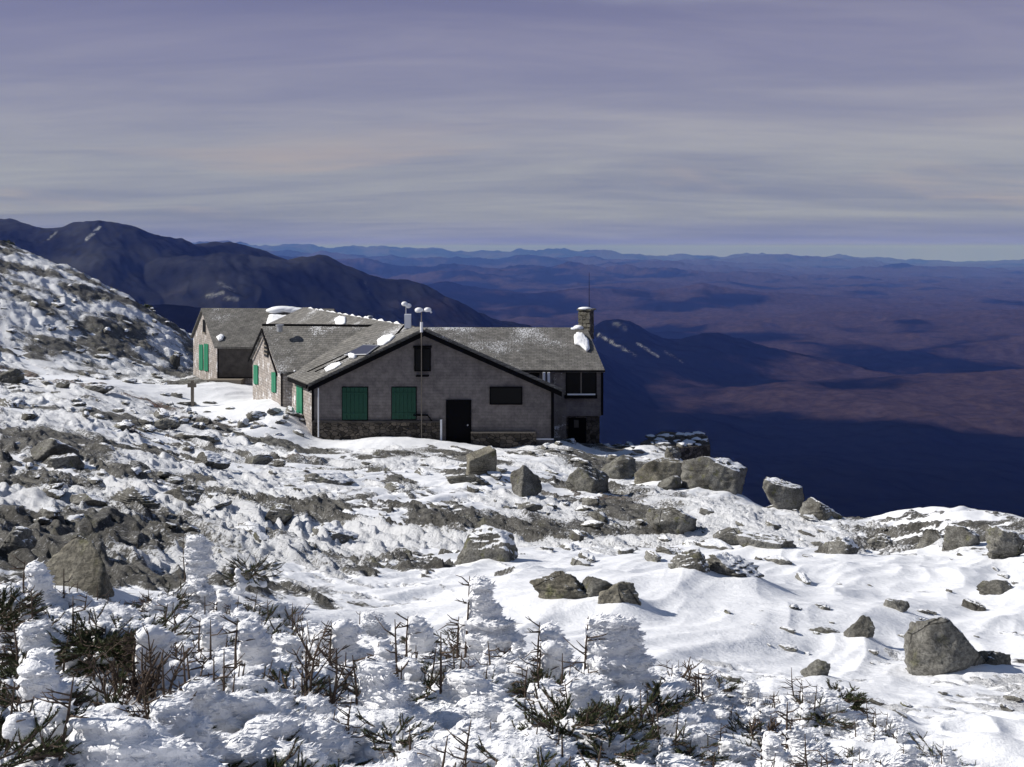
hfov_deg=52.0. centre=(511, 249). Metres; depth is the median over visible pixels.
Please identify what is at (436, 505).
loose stone
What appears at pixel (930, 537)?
boulder
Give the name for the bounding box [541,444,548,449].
loose stone
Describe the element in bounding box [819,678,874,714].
dark spruce
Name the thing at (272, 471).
loose stone
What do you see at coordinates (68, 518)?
loose stone
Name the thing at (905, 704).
loose stone
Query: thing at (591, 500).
loose stone
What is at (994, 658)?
boulder
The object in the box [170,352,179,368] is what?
cairn
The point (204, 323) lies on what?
window
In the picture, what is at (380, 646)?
rimed spruce
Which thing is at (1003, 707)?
loose stone
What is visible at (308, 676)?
dead shrub
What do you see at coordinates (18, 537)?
boulder
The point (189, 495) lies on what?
boulder
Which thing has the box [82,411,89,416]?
loose stone
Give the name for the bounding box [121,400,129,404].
loose stone
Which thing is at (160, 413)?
loose stone
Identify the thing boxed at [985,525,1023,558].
boulder
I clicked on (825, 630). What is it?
boulder
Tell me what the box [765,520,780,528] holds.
loose stone
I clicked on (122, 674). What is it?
rimed spruce
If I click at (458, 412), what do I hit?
door
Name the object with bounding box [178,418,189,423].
loose stone
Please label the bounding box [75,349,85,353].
loose stone
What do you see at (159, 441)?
loose stone
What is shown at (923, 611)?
loose stone
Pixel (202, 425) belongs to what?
loose stone
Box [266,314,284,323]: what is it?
roof snow
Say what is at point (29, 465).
loose stone
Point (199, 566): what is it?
rime flagged spruce
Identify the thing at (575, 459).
loose stone
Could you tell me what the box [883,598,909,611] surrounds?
boulder
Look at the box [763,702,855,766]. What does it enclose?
rime flagged spruce
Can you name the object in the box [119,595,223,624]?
rimed spruce
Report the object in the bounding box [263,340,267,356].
window
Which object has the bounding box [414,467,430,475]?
loose stone
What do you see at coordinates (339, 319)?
roof snow
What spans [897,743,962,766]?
rimed spruce
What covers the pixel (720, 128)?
sky
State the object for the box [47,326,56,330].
loose stone
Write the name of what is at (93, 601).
rimed spruce
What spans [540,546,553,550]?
loose stone
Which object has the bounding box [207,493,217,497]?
loose stone
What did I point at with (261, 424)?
loose stone
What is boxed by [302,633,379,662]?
rimed spruce
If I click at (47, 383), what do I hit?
loose stone
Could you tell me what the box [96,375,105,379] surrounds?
loose stone
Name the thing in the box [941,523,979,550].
boulder
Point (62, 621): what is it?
rimed spruce
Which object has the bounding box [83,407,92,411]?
loose stone
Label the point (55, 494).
loose stone
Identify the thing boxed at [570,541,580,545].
loose stone
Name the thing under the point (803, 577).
loose stone
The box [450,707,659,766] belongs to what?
rimed spruce
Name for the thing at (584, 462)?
loose stone
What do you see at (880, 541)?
boulder
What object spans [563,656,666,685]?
rimed spruce
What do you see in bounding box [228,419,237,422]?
loose stone
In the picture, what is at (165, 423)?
loose stone
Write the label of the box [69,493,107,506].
boulder
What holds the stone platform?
on the ground
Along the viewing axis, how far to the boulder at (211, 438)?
45.29 m
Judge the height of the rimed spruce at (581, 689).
0.491 m
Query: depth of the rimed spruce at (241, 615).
9.21 m
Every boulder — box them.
[0,368,24,383]
[0,526,36,552]
[30,438,79,461]
[45,534,113,598]
[47,453,84,469]
[48,477,61,484]
[56,381,69,387]
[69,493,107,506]
[85,384,114,393]
[110,486,160,508]
[163,484,204,505]
[174,433,220,442]
[194,450,230,469]
[244,454,272,464]
[264,503,293,524]
[303,472,354,485]
[312,522,358,543]
[446,474,490,484]
[454,525,517,564]
[466,445,496,474]
[510,465,541,496]
[529,571,587,598]
[565,466,608,492]
[581,576,612,596]
[598,581,640,605]
[601,455,636,478]
[634,457,681,483]
[646,506,696,534]
[657,476,681,489]
[665,446,680,459]
[668,548,709,572]
[681,456,746,494]
[706,552,763,577]
[713,526,740,544]
[735,530,796,548]
[762,477,803,510]
[799,497,842,519]
[800,659,830,676]
[809,627,839,633]
[814,536,859,553]
[843,615,874,637]
[867,533,892,548]
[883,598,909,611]
[903,617,985,675]
[916,529,942,548]
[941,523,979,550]
[976,580,1012,594]
[979,651,1010,664]
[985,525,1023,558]
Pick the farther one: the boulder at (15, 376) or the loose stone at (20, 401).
the boulder at (15, 376)
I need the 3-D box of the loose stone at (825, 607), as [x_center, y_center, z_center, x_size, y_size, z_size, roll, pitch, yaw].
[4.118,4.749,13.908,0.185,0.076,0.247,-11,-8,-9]
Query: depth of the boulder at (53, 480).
19.85 m
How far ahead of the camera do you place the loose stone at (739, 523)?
31.61 m
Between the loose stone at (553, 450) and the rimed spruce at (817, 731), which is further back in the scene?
the loose stone at (553, 450)
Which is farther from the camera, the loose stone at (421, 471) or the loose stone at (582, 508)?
the loose stone at (421, 471)
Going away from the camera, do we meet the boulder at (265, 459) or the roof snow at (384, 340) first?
the boulder at (265, 459)
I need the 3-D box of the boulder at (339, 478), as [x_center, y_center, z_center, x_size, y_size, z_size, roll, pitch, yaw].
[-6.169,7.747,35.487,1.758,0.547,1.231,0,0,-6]
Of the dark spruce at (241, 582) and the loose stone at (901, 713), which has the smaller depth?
the loose stone at (901, 713)
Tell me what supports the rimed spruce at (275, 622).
on the ground
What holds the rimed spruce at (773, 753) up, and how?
on the ground
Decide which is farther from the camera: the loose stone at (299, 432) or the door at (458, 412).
the door at (458, 412)
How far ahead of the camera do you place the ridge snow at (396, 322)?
63.14 m
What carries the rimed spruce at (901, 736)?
on the ground
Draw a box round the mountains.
[0,218,1023,517]
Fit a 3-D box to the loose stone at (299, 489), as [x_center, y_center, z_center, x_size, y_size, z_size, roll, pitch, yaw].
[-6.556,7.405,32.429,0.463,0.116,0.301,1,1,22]
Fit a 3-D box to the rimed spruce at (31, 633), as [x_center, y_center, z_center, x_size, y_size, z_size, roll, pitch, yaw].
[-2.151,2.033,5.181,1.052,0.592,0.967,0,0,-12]
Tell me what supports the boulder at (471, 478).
on the ground
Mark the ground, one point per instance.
(400, 558)
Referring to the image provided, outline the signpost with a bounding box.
[187,380,195,405]
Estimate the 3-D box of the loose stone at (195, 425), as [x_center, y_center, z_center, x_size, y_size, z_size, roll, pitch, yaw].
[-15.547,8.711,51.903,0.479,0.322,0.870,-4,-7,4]
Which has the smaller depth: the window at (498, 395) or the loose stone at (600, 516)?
the loose stone at (600, 516)
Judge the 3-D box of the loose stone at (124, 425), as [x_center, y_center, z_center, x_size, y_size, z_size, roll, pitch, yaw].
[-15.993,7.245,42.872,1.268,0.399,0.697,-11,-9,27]
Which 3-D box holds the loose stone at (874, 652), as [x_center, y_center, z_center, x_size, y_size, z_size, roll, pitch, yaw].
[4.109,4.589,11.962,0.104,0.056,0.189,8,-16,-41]
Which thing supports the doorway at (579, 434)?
in the mountain hut
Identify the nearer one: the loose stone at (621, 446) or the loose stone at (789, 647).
the loose stone at (789, 647)
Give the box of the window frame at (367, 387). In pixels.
[367,387,367,419]
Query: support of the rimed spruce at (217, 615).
on the ground
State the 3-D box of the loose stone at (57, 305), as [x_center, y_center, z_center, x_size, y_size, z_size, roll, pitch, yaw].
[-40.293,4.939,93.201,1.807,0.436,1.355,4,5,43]
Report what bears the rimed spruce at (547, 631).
on the ground
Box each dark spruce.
[0,582,51,643]
[0,665,63,700]
[0,680,98,748]
[21,601,145,679]
[77,607,179,666]
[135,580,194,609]
[220,550,284,594]
[433,627,459,652]
[508,667,567,697]
[511,681,615,759]
[579,695,641,734]
[628,682,693,724]
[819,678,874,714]
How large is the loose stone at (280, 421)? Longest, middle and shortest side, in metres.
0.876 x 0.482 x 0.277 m
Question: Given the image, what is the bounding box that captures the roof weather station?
[395,301,410,334]
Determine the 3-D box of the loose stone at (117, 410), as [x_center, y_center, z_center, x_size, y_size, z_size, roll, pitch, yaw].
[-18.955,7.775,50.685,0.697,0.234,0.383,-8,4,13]
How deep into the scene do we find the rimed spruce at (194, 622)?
6.43 m
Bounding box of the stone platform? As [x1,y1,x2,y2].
[640,431,709,459]
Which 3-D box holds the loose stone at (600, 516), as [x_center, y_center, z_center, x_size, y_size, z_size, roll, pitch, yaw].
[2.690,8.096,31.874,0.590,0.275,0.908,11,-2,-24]
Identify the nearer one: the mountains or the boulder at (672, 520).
the boulder at (672, 520)
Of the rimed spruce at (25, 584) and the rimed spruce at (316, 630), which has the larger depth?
the rimed spruce at (25, 584)
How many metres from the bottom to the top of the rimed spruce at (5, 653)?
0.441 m
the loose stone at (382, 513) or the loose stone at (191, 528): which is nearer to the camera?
the loose stone at (191, 528)
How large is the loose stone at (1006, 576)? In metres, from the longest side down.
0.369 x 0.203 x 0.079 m
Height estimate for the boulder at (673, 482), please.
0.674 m
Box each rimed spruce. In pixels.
[0,555,91,619]
[0,562,111,620]
[0,592,173,682]
[0,608,78,674]
[0,620,203,706]
[0,646,227,766]
[0,673,112,710]
[17,580,111,604]
[44,611,118,632]
[54,584,168,620]
[73,687,154,719]
[74,594,197,644]
[80,705,95,711]
[88,614,353,718]
[96,614,272,684]
[114,652,358,766]
[115,589,152,607]
[115,611,237,675]
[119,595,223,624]
[133,646,335,741]
[133,687,155,719]
[154,603,297,645]
[171,593,239,628]
[187,588,311,626]
[188,632,311,669]
[194,609,207,613]
[224,603,305,628]
[257,600,328,635]
[266,624,331,663]
[295,653,428,702]
[299,697,439,766]
[302,632,360,668]
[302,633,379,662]
[310,613,455,665]
[317,638,497,691]
[328,616,544,729]
[330,717,594,766]
[388,627,447,645]
[404,614,582,687]
[438,646,526,697]
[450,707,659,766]
[474,735,703,766]
[510,665,697,765]
[518,653,677,739]
[523,640,722,732]
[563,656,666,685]
[621,690,755,766]
[657,676,743,732]
[658,660,723,683]
[662,670,741,704]
[704,749,746,766]
[709,724,804,766]
[716,674,772,703]
[717,681,777,708]
[721,707,829,747]
[723,703,751,732]
[739,729,845,759]
[744,667,872,733]
[786,737,877,766]
[790,720,829,740]
[830,699,922,740]
[834,730,976,765]
[847,749,873,764]
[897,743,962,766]
[928,763,950,766]
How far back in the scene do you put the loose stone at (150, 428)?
45.43 m
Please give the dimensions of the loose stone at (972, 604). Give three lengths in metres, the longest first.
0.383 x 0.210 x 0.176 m
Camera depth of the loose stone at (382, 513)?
28.99 m
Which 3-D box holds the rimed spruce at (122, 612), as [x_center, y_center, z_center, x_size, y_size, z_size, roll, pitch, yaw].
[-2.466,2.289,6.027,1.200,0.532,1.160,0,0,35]
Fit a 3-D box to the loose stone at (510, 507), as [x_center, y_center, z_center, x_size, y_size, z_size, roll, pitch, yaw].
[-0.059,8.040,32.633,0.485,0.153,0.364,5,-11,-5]
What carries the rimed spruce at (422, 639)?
on the ground
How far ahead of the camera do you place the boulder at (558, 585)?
12.91 m
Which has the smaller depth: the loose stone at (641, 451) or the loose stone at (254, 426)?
the loose stone at (254, 426)
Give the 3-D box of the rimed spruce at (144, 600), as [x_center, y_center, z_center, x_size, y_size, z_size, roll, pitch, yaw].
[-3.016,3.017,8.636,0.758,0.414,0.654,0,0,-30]
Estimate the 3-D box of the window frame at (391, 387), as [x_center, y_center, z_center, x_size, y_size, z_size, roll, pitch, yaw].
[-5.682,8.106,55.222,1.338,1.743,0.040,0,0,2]
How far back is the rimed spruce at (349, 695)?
4.92 m
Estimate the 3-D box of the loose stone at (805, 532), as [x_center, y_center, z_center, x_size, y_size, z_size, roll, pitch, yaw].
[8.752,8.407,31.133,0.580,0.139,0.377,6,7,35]
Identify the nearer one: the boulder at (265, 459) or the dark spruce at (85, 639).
the dark spruce at (85, 639)
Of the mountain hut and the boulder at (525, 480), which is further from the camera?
the mountain hut
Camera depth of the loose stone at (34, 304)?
89.21 m
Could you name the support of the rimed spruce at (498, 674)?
on the ground
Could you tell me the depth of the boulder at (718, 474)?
40.59 m
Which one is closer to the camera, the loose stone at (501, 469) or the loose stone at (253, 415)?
the loose stone at (501, 469)
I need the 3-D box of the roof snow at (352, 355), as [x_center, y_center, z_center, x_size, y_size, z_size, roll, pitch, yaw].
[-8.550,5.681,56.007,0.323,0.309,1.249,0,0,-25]
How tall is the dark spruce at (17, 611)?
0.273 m
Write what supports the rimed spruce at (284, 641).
on the ground
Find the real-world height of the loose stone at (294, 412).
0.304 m
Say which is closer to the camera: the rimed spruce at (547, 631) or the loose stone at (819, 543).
the rimed spruce at (547, 631)
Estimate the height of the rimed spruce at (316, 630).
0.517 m
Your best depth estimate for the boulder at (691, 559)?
14.95 m
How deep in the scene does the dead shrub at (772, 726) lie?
5.09 m
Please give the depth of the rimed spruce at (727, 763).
4.28 m
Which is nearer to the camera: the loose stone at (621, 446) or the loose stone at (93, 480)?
the loose stone at (93, 480)
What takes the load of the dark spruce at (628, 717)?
on the ground
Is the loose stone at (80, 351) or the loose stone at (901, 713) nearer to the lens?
the loose stone at (901, 713)
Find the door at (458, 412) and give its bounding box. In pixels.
[446,400,470,443]
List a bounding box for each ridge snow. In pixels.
[266,306,300,313]
[309,307,399,323]
[571,325,583,328]
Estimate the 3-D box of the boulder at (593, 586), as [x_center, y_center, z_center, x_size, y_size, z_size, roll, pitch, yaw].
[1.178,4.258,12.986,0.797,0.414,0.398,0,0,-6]
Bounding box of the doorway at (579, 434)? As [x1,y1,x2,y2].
[569,418,585,442]
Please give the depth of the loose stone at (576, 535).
26.50 m
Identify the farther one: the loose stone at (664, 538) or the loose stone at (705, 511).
the loose stone at (705, 511)
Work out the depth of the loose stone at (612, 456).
51.19 m
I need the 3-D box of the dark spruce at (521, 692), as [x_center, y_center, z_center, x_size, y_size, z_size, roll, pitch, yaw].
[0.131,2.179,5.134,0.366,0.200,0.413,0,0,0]
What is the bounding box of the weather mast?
[415,307,431,437]
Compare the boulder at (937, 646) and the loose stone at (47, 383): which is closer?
the boulder at (937, 646)
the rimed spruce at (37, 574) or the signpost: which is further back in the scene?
the signpost
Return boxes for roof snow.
[216,334,223,340]
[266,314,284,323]
[324,362,341,371]
[334,315,345,323]
[348,353,356,358]
[377,334,394,345]
[574,332,589,351]
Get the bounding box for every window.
[201,319,205,333]
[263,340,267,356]
[414,348,430,370]
[490,387,521,404]
[564,372,596,398]
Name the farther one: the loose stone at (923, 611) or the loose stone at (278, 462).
the loose stone at (278, 462)
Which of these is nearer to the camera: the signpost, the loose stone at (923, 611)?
the loose stone at (923, 611)
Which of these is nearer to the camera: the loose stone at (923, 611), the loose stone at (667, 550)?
the loose stone at (923, 611)
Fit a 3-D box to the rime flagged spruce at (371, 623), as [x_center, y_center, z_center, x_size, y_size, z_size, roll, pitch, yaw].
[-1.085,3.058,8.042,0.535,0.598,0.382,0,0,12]
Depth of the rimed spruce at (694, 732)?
4.50 m
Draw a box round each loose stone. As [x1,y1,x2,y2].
[0,398,18,407]
[7,385,20,388]
[14,399,26,404]
[18,378,29,383]
[21,413,37,419]
[25,462,33,469]
[29,301,38,307]
[32,517,52,524]
[40,507,60,518]
[41,381,53,384]
[42,483,63,490]
[44,489,64,499]
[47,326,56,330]
[51,302,64,307]
[64,514,85,524]
[71,398,81,401]
[71,402,86,405]
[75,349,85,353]
[79,372,89,375]
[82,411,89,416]
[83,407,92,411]
[87,477,102,484]
[93,354,114,358]
[93,414,104,418]
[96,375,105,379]
[97,471,106,474]
[103,327,110,333]
[112,408,124,412]
[112,421,134,430]
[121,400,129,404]
[122,379,136,383]
[131,466,141,474]
[138,418,154,425]
[142,424,156,432]
[151,439,163,444]
[153,408,169,418]
[154,418,180,429]
[157,470,171,476]
[164,522,176,526]
[166,476,183,483]
[171,392,182,397]
[177,401,196,404]
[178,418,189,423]
[179,407,191,412]
[182,446,194,450]
[182,526,198,531]
[192,422,199,427]
[195,417,212,423]
[199,422,205,428]
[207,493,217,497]
[211,500,231,507]
[226,487,238,493]
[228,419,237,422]
[234,521,266,534]
[237,417,248,427]
[246,411,265,421]
[250,424,260,428]
[253,421,266,426]
[253,532,269,542]
[267,407,281,414]
[268,469,277,474]
[273,459,285,465]
[275,419,286,423]
[285,410,297,415]
[286,406,293,413]
[293,429,304,436]
[293,487,302,491]
[379,512,386,515]
[384,482,404,491]
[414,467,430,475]
[430,502,449,509]
[467,485,478,492]
[477,485,494,490]
[486,471,501,480]
[496,466,506,472]
[503,505,516,508]
[517,502,542,510]
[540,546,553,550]
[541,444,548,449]
[546,448,560,452]
[546,470,558,474]
[546,503,556,508]
[557,543,578,550]
[563,438,575,442]
[569,457,583,461]
[569,529,584,541]
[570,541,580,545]
[570,557,590,565]
[575,505,590,510]
[578,551,589,558]
[579,460,588,463]
[580,520,603,527]
[582,495,599,505]
[585,555,595,562]
[588,511,607,521]
[607,454,617,458]
[614,445,629,447]
[618,548,634,554]
[632,449,645,453]
[636,519,644,525]
[644,549,660,561]
[655,546,681,554]
[657,534,671,541]
[682,539,699,545]
[697,538,732,549]
[699,507,714,514]
[720,673,740,681]
[735,520,744,525]
[763,555,792,564]
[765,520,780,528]
[779,644,797,651]
[780,626,795,633]
[789,604,798,609]
[795,572,810,584]
[797,529,815,536]
[799,514,813,518]
[811,541,823,545]
[818,604,830,609]
[868,649,878,654]
[869,698,887,705]
[892,709,906,717]
[900,701,911,707]
[916,609,929,613]
[938,691,947,694]
[961,598,985,610]
[997,573,1009,578]
[1000,704,1013,711]
[1003,694,1022,700]
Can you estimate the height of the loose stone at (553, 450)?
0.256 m
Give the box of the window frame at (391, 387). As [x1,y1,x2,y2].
[391,387,416,419]
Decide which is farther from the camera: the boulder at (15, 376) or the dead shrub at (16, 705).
the boulder at (15, 376)
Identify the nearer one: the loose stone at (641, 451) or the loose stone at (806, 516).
the loose stone at (806, 516)
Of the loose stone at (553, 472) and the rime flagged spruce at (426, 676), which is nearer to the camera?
the rime flagged spruce at (426, 676)
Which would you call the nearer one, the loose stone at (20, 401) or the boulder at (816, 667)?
the boulder at (816, 667)
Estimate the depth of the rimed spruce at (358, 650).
5.81 m
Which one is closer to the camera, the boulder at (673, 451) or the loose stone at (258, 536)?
the loose stone at (258, 536)
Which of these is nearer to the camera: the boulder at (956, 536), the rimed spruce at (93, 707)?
the rimed spruce at (93, 707)
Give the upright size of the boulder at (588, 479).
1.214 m
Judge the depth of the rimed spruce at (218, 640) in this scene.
5.42 m
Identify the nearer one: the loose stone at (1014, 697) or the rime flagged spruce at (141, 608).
the rime flagged spruce at (141, 608)
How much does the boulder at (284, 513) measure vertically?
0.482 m
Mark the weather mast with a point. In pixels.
(421, 310)
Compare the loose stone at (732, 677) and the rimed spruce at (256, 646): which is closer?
the rimed spruce at (256, 646)
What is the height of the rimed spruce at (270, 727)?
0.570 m
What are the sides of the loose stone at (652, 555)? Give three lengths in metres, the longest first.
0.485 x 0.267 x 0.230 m
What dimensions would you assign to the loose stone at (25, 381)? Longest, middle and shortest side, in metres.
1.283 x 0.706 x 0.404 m
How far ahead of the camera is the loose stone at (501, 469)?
41.16 m
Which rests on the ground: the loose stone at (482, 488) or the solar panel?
the loose stone at (482, 488)
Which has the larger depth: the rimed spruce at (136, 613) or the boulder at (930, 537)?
the boulder at (930, 537)
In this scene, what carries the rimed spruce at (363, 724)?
on the ground
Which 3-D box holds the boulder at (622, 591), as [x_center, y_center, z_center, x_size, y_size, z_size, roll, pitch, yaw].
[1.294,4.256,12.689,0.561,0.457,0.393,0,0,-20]
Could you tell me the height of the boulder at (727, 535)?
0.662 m
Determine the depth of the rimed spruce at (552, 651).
5.34 m
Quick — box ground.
[0,240,1023,766]
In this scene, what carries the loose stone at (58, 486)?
on the ground
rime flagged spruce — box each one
[131,599,148,611]
[175,534,218,612]
[356,610,390,643]
[397,649,428,681]
[439,573,536,680]
[559,612,659,701]
[656,663,744,728]
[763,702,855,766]
[849,749,921,766]
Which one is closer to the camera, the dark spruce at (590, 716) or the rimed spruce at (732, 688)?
the dark spruce at (590, 716)
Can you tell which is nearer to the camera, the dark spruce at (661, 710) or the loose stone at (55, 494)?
the dark spruce at (661, 710)
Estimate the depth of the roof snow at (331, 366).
55.71 m
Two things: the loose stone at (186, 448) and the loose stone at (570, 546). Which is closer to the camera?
the loose stone at (570, 546)
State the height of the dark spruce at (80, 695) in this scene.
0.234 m
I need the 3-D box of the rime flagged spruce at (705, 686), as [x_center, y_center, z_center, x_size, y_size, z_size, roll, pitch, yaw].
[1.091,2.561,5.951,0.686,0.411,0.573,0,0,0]
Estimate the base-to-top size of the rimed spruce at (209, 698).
0.498 m
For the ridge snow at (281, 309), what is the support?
on the mountain hut
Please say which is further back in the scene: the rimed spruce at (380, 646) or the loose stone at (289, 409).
the loose stone at (289, 409)
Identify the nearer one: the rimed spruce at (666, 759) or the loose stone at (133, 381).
the rimed spruce at (666, 759)
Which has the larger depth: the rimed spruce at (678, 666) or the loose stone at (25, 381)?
the loose stone at (25, 381)
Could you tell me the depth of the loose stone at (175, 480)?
28.83 m
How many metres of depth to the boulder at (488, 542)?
20.17 m
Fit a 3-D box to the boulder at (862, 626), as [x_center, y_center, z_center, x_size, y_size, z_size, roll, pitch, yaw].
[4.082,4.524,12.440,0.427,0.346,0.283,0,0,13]
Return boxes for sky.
[0,0,1023,261]
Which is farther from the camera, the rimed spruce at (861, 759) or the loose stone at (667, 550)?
the loose stone at (667, 550)
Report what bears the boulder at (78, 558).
on the ground
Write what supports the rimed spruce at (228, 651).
on the ground
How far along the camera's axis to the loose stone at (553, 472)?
43.93 m
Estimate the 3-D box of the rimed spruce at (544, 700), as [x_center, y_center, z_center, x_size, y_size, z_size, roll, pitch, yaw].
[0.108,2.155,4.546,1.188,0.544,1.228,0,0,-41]
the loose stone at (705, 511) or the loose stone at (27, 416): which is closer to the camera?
the loose stone at (705, 511)
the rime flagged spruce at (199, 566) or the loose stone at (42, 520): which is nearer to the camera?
the rime flagged spruce at (199, 566)
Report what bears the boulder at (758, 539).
on the ground
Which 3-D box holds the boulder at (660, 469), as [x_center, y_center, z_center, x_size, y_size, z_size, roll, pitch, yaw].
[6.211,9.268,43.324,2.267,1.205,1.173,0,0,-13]
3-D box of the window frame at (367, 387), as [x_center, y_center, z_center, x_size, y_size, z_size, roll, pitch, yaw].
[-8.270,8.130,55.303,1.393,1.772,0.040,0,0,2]
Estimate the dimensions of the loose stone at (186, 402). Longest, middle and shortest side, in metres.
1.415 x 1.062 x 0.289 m
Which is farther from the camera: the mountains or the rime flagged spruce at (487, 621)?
the mountains
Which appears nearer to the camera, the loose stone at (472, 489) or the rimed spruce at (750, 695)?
the rimed spruce at (750, 695)
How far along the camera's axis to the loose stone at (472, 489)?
35.20 m
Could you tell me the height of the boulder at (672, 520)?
0.966 m
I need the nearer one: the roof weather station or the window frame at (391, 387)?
the window frame at (391, 387)
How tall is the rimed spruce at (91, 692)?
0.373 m
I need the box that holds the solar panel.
[344,344,378,355]
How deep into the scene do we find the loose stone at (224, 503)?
24.04 m
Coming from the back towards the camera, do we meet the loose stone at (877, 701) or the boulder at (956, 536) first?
the boulder at (956, 536)
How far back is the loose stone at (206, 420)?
53.71 m
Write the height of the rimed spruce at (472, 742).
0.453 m
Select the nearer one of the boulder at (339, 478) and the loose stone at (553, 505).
the loose stone at (553, 505)
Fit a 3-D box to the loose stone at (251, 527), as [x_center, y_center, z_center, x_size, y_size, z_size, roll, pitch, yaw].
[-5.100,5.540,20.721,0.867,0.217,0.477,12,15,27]
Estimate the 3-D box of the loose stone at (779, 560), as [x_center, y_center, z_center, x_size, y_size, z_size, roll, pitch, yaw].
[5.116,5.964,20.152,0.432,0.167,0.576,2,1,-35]
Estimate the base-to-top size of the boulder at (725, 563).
0.482 m
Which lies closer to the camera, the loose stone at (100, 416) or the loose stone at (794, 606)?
the loose stone at (794, 606)
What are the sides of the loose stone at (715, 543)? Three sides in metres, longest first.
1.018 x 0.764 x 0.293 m
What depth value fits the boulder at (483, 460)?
39.10 m
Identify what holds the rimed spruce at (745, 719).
on the ground
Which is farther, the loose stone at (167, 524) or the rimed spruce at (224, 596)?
the loose stone at (167, 524)
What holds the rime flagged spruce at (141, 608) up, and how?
on the ground
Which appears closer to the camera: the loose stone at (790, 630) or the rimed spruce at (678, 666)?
the rimed spruce at (678, 666)
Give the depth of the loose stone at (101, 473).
26.56 m
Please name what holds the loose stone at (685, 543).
on the ground
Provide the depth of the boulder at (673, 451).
53.92 m
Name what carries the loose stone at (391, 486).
on the ground
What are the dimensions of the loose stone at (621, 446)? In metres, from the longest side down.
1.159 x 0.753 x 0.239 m
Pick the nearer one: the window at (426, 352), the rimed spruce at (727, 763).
the rimed spruce at (727, 763)
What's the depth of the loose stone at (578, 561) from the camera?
19.52 m
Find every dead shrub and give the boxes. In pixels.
[1,692,28,722]
[79,650,160,703]
[120,623,201,704]
[262,604,358,705]
[667,657,701,680]
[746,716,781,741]
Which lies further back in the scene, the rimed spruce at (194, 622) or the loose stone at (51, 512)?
the loose stone at (51, 512)
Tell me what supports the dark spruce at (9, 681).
on the ground
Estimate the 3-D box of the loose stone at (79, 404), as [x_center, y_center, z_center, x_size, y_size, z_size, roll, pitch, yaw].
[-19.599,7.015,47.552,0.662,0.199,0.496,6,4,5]
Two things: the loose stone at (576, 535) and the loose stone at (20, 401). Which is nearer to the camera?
the loose stone at (576, 535)
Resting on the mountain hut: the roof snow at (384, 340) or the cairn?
the roof snow at (384, 340)
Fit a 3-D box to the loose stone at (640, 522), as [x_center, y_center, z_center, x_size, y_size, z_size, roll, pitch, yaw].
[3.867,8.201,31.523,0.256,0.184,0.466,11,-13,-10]
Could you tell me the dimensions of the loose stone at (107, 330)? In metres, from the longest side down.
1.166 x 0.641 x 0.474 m
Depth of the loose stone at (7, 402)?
43.67 m
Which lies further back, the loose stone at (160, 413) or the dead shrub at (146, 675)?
the loose stone at (160, 413)
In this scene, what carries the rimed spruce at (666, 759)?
on the ground
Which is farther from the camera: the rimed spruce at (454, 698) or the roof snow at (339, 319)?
the roof snow at (339, 319)
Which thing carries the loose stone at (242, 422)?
on the ground
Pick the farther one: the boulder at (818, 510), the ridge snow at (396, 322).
the ridge snow at (396, 322)
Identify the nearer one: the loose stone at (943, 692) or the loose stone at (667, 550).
the loose stone at (943, 692)
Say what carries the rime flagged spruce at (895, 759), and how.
on the ground
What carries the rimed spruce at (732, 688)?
on the ground
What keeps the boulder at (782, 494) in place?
on the ground
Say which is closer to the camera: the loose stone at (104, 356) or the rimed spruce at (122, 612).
the rimed spruce at (122, 612)
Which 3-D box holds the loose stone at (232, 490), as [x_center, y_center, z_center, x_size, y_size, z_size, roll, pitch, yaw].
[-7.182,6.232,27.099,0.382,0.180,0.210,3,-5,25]
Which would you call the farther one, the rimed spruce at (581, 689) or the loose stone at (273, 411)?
the loose stone at (273, 411)
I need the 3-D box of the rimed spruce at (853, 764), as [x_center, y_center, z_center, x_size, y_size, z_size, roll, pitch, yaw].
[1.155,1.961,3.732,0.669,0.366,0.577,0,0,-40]
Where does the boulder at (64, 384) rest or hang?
on the ground
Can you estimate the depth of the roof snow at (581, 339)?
63.25 m
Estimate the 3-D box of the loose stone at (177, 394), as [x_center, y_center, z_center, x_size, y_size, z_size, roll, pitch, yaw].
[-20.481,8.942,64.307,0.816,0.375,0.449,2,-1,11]
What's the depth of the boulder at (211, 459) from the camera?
35.13 m
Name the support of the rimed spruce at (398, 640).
on the ground
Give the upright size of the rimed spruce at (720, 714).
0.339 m
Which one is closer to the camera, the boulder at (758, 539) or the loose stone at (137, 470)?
the boulder at (758, 539)
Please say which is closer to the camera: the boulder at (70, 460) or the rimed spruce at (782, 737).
the rimed spruce at (782, 737)
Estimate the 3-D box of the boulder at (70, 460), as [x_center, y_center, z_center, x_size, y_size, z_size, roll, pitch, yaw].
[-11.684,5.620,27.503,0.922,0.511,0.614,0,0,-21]
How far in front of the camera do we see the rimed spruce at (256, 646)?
4.65 m
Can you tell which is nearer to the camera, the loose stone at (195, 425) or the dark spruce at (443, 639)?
the dark spruce at (443, 639)
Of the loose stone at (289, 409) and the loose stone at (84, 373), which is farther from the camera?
the loose stone at (84, 373)
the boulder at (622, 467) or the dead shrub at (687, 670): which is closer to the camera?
the dead shrub at (687, 670)
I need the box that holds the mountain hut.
[190,307,604,448]
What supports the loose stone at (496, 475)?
on the ground
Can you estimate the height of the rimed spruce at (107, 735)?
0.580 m
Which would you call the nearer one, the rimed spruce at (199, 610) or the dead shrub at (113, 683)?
the dead shrub at (113, 683)
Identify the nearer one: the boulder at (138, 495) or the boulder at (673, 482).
the boulder at (138, 495)
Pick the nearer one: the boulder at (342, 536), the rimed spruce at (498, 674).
the rimed spruce at (498, 674)

